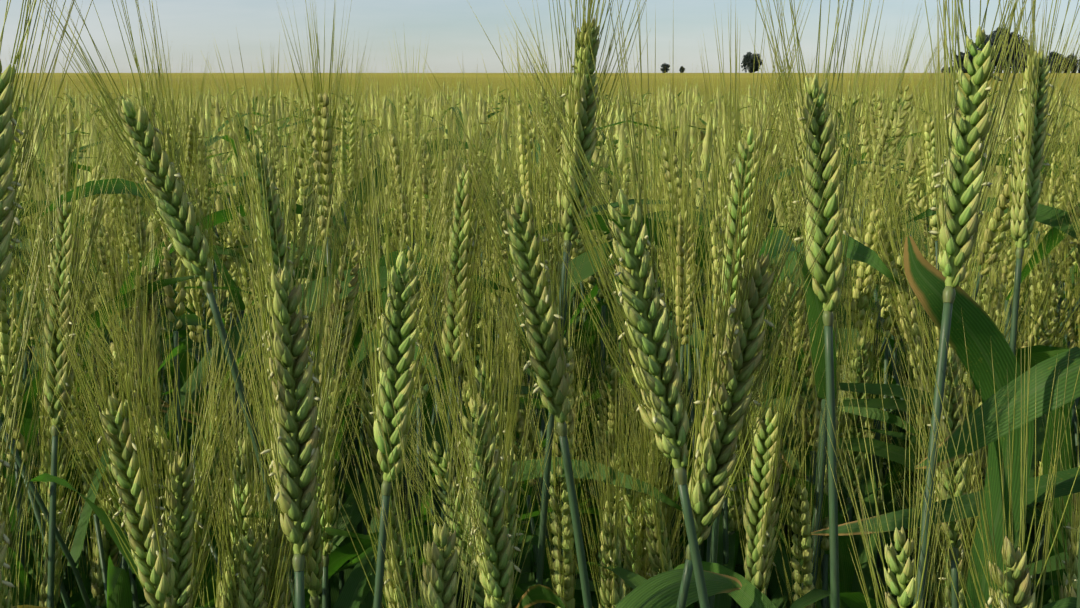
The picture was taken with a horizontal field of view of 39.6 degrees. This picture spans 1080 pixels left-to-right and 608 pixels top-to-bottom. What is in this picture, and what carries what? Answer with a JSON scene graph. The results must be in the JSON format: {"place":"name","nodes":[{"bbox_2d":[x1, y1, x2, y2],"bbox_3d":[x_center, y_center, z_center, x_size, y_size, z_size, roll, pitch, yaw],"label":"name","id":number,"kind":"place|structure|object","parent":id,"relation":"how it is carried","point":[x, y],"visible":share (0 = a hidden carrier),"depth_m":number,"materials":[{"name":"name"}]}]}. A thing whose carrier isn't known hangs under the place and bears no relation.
{"place":"outdoors","nodes":[
{"label":"outdoors","id":0,"kind":"place"},
{"bbox_2d":[0,0,1079,72],"label":"sky","id":1,"kind":"structure","parent":0,"point":[456,38],"materials":[{"name":"blue"}]},
{"label":"ground","id":2,"kind":"structure","parent":0,"visible":0},
{"bbox_2d":[0,0,1079,607],"bbox_3d":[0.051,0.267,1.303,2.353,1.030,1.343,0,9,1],"label":"wheat","id":3,"kind":"object","parent":2,"relation":"on","point":[864,230],"depth_m":1.00,"materials":[{"name":"green plant"}]},
{"bbox_2d":[0,0,1079,607],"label":"wheat","id":4,"kind":"object","parent":2,"relation":"on","point":[1004,422],"visible":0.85,"depth_m":0.61,"materials":[{"name":"green plant"}]},
{"bbox_2d":[660,27,1079,72],"bbox_3d":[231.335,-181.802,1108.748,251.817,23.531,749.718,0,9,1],"label":"tree line","id":5,"kind":"object","parent":2,"relation":"on","point":[749,62],"visible":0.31,"depth_m":768.63,"materials":[{"name":"green plant"}]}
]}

